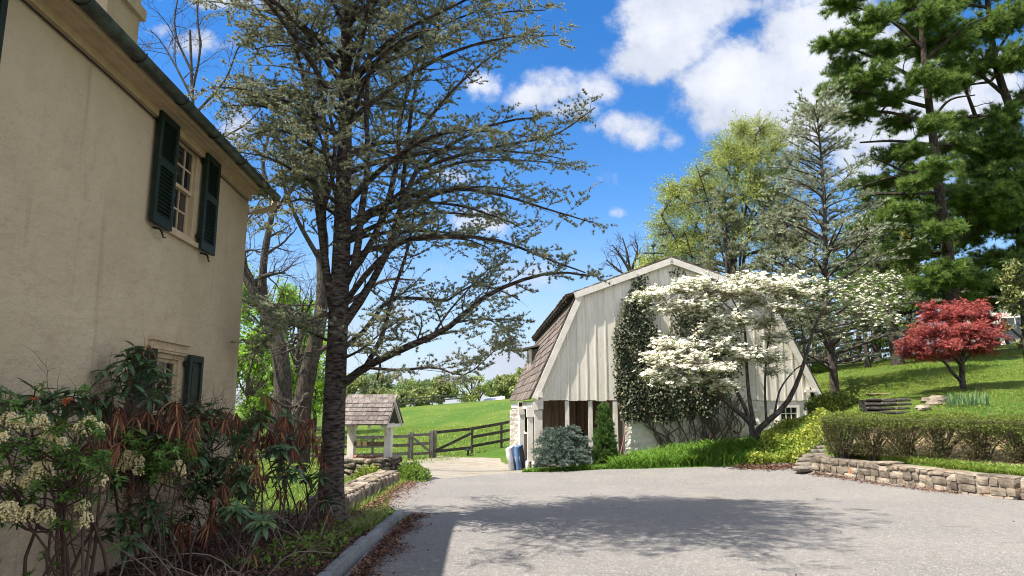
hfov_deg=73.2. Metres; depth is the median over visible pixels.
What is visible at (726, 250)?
conifer
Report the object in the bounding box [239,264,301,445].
leafy tree
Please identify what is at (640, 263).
leafy tree
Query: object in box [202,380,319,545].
rhododendron
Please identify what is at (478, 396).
distant tree
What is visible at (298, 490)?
lawn grass
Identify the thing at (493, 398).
shed
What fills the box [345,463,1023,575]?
driveway
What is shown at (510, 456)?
trash bin
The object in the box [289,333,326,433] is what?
leafy tree
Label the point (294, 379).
leafy tree
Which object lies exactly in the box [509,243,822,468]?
barn
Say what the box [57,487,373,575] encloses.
brushwood
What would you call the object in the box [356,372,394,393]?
distant tree
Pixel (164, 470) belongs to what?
pieris shrub
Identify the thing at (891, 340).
evergreen tree
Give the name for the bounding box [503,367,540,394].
distant tree
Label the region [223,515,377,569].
bed weeds
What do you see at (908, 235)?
leafy tree
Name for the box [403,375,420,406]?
distant tree
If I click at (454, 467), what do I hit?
path
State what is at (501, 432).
pasture fence
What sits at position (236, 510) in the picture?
rhododendron
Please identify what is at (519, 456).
trash bin
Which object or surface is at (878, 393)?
flagstone
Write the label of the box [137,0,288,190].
bare tree
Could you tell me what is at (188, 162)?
window frame
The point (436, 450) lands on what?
pasture gate
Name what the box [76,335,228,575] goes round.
rhododendron
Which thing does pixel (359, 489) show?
garden wall
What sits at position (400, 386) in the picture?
distant tree
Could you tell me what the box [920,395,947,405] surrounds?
boulder
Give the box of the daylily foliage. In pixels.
[597,434,769,467]
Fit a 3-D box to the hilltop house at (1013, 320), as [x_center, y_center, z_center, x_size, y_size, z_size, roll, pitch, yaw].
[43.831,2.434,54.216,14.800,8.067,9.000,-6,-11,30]
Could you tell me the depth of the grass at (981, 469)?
13.49 m
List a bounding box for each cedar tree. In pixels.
[184,0,617,521]
[739,73,948,392]
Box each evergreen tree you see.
[797,221,914,367]
[800,221,851,365]
[810,229,874,362]
[812,221,920,365]
[829,235,903,362]
[868,234,914,358]
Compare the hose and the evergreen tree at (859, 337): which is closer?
the hose
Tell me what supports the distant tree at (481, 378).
on the ground at (465, 414)
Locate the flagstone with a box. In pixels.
[867,393,892,394]
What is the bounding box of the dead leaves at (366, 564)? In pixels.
[349,511,437,575]
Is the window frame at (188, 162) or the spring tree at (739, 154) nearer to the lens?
the window frame at (188, 162)
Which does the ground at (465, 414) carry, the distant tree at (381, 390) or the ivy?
the distant tree at (381, 390)
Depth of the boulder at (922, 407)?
17.33 m
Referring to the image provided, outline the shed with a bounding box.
[483,396,504,400]
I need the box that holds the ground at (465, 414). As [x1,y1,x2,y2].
[230,344,1023,516]
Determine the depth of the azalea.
33.66 m
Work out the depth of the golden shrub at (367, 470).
15.86 m
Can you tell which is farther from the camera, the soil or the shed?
the shed
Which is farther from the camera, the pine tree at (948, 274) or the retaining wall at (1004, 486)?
the pine tree at (948, 274)
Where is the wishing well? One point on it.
(384, 412)
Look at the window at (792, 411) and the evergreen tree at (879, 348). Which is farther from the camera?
the evergreen tree at (879, 348)
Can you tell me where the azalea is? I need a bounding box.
[809,362,828,372]
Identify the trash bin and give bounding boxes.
[506,445,515,470]
[514,445,525,469]
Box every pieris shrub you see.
[0,380,134,575]
[104,421,204,575]
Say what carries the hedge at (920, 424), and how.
on the ground at (465, 414)
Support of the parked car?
on the ground at (465, 414)
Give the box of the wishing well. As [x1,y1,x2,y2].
[344,394,403,477]
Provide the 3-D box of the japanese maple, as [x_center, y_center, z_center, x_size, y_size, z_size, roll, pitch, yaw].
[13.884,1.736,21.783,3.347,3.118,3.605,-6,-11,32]
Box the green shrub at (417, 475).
[397,459,432,481]
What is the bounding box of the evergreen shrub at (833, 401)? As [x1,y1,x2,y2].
[803,390,859,411]
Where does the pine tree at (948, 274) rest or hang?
on the ground at (465, 414)
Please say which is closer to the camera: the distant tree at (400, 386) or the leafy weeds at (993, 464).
the leafy weeds at (993, 464)
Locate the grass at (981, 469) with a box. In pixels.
[831,447,1023,475]
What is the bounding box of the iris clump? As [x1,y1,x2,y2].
[946,389,991,407]
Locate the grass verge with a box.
[521,462,652,471]
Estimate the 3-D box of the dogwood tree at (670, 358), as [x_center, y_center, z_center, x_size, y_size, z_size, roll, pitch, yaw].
[7.605,1.923,20.269,8.892,5.566,3.406,2,-10,-11]
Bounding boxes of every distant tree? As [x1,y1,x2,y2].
[316,371,324,402]
[346,373,371,398]
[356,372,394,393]
[366,386,393,398]
[383,389,413,407]
[391,379,426,391]
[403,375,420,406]
[407,386,436,405]
[416,378,432,388]
[427,375,459,403]
[446,372,493,402]
[468,382,491,401]
[485,379,499,396]
[492,372,515,398]
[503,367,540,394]
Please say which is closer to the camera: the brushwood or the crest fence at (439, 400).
the brushwood
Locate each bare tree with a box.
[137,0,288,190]
[594,230,649,273]
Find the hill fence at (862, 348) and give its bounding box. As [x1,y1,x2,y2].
[811,338,913,356]
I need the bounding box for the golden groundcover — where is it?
[747,407,833,464]
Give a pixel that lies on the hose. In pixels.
(623, 437)
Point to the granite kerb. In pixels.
(351, 555)
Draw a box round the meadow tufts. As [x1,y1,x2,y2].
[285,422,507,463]
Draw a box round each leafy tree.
[235,322,273,450]
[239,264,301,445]
[258,283,326,398]
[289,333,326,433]
[626,255,658,271]
[861,226,925,310]
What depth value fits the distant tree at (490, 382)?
166.30 m
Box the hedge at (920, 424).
[809,410,1023,463]
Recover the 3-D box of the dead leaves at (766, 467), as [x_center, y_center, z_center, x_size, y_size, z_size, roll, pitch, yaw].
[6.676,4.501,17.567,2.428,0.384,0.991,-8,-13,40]
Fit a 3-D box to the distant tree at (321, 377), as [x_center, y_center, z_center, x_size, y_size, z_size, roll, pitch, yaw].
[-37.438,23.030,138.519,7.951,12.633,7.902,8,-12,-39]
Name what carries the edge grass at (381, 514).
on the ground at (465, 414)
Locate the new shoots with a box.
[28,397,166,452]
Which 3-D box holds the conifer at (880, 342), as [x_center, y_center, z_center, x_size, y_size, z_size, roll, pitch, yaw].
[19.851,-0.943,38.877,6.258,10.618,6.232,-7,-12,36]
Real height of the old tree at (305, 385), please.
13.493 m
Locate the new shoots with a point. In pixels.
(67, 401)
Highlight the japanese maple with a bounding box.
[893,296,1013,388]
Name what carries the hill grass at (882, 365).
on the ground at (465, 414)
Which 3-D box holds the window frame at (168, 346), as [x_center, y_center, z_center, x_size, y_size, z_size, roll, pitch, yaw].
[-4.019,1.380,7.897,0.185,1.575,1.012,0,-10,-3]
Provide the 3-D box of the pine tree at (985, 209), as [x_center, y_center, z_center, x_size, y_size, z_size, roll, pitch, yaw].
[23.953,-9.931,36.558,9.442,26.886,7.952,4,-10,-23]
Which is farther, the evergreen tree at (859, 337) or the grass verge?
the evergreen tree at (859, 337)
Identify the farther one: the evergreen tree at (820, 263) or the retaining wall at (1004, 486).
the evergreen tree at (820, 263)
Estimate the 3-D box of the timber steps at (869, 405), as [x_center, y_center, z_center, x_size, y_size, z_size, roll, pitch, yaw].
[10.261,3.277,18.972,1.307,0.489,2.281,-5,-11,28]
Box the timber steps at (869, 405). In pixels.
[859,398,911,413]
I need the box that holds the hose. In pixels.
[620,421,624,452]
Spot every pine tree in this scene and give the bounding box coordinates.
[807,0,1009,361]
[899,0,1023,348]
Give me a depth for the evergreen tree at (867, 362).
34.00 m
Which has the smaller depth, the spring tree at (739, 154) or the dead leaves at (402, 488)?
the dead leaves at (402, 488)
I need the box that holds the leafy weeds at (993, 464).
[828,442,1023,472]
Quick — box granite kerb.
[316,510,404,575]
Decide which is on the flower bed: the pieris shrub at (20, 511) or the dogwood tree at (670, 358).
the pieris shrub at (20, 511)
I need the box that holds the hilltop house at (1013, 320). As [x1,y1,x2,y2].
[958,288,1020,346]
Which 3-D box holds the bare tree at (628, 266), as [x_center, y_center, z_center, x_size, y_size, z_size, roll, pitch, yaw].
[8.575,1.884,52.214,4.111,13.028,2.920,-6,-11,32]
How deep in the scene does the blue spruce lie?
20.30 m
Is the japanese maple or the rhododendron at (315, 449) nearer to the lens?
the rhododendron at (315, 449)
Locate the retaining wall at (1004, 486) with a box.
[810,455,1023,500]
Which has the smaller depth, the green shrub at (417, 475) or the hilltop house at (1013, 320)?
the green shrub at (417, 475)
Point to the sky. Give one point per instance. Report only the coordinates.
(668, 73)
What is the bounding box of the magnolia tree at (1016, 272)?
[993,257,1023,358]
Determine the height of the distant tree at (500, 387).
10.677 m
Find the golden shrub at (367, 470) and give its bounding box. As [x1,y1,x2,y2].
[349,463,379,479]
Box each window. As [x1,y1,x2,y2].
[777,405,799,422]
[1007,317,1020,324]
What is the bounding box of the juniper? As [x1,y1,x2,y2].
[589,401,619,464]
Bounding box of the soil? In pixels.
[846,424,1023,467]
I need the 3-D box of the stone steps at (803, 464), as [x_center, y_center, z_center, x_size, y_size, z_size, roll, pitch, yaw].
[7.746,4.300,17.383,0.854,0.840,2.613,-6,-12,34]
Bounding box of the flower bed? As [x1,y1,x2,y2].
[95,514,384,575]
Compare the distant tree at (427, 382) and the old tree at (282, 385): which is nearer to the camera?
the old tree at (282, 385)
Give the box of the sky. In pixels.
[137,0,1023,405]
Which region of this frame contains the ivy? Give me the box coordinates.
[611,267,748,448]
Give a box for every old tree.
[235,76,336,443]
[235,106,424,462]
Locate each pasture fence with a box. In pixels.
[234,434,410,460]
[471,420,509,453]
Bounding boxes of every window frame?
[141,336,191,483]
[163,139,198,247]
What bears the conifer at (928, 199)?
on the ground at (465, 414)
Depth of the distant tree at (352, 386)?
117.57 m
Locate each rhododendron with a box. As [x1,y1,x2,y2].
[0,346,158,575]
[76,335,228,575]
[132,386,287,571]
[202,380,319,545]
[263,395,344,531]
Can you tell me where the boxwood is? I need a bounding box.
[401,462,422,479]
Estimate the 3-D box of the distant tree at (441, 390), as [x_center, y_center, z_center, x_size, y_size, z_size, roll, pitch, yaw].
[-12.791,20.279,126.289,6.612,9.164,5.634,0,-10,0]
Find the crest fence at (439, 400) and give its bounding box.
[317,393,465,412]
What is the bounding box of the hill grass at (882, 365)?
[809,346,1023,415]
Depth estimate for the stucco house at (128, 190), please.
6.59 m
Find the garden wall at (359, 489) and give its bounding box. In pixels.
[306,470,398,514]
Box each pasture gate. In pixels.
[410,431,432,458]
[433,428,471,457]
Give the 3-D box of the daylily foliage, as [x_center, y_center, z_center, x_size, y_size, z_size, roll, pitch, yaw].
[5.078,4.719,19.955,5.328,1.033,3.446,-6,-11,30]
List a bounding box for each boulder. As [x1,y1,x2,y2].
[915,405,930,410]
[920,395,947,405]
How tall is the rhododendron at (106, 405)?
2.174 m
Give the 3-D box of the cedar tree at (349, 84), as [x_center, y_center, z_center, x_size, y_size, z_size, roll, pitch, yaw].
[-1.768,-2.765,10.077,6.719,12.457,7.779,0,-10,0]
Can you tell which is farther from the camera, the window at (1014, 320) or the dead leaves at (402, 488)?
the window at (1014, 320)
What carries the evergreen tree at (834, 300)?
on the ground at (465, 414)
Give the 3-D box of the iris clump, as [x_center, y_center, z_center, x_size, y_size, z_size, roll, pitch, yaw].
[11.841,2.868,17.884,1.023,0.541,1.739,-6,-11,33]
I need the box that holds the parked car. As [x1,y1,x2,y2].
[986,323,1020,344]
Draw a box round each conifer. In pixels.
[693,184,754,279]
[742,196,858,365]
[811,186,923,361]
[853,159,1000,356]
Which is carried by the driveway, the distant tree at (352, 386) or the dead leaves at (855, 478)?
the dead leaves at (855, 478)
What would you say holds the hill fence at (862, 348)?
on the ground at (465, 414)
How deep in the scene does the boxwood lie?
16.94 m
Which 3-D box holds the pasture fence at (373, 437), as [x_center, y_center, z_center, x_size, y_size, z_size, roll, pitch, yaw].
[-10.404,7.564,32.148,11.258,1.512,0.531,2,-10,-12]
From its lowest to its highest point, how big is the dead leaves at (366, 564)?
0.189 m
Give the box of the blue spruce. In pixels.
[529,424,593,467]
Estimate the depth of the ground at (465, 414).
28.59 m
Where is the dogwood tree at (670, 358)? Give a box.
[624,263,907,439]
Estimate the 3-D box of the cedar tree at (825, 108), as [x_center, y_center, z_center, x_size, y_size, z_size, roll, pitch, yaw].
[12.194,-2.233,26.631,8.793,12.887,7.282,4,-10,-20]
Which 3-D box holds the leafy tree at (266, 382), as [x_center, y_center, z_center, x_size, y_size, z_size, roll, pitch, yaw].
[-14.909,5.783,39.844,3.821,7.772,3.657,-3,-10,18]
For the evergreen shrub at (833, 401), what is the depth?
20.11 m
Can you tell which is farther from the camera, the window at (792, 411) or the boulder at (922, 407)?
the window at (792, 411)
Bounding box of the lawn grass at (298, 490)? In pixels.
[229,460,354,515]
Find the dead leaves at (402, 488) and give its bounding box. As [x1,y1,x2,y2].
[349,480,432,514]
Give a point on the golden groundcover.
(798, 428)
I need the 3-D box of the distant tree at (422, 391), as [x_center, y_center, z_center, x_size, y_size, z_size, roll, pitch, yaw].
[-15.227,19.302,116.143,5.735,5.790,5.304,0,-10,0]
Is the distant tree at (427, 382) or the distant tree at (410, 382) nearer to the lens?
the distant tree at (410, 382)
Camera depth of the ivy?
22.29 m
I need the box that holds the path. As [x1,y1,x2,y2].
[401,456,559,479]
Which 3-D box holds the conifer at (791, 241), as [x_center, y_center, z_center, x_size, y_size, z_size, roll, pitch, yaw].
[13.955,0.050,36.800,6.863,9.829,6.804,0,-10,0]
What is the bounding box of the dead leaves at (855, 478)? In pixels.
[807,471,959,493]
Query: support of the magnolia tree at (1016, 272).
on the ground at (465, 414)
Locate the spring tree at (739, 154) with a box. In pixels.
[632,109,819,278]
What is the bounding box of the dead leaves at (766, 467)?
[729,461,797,471]
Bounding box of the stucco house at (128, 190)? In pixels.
[0,0,280,575]
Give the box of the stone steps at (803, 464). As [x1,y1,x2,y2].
[792,441,827,472]
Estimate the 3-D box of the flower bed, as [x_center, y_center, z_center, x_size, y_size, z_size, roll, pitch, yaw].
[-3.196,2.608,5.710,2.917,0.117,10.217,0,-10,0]
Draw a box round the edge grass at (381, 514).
[322,478,413,532]
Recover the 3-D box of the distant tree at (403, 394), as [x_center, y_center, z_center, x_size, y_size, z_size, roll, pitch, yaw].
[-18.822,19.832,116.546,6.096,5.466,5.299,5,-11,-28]

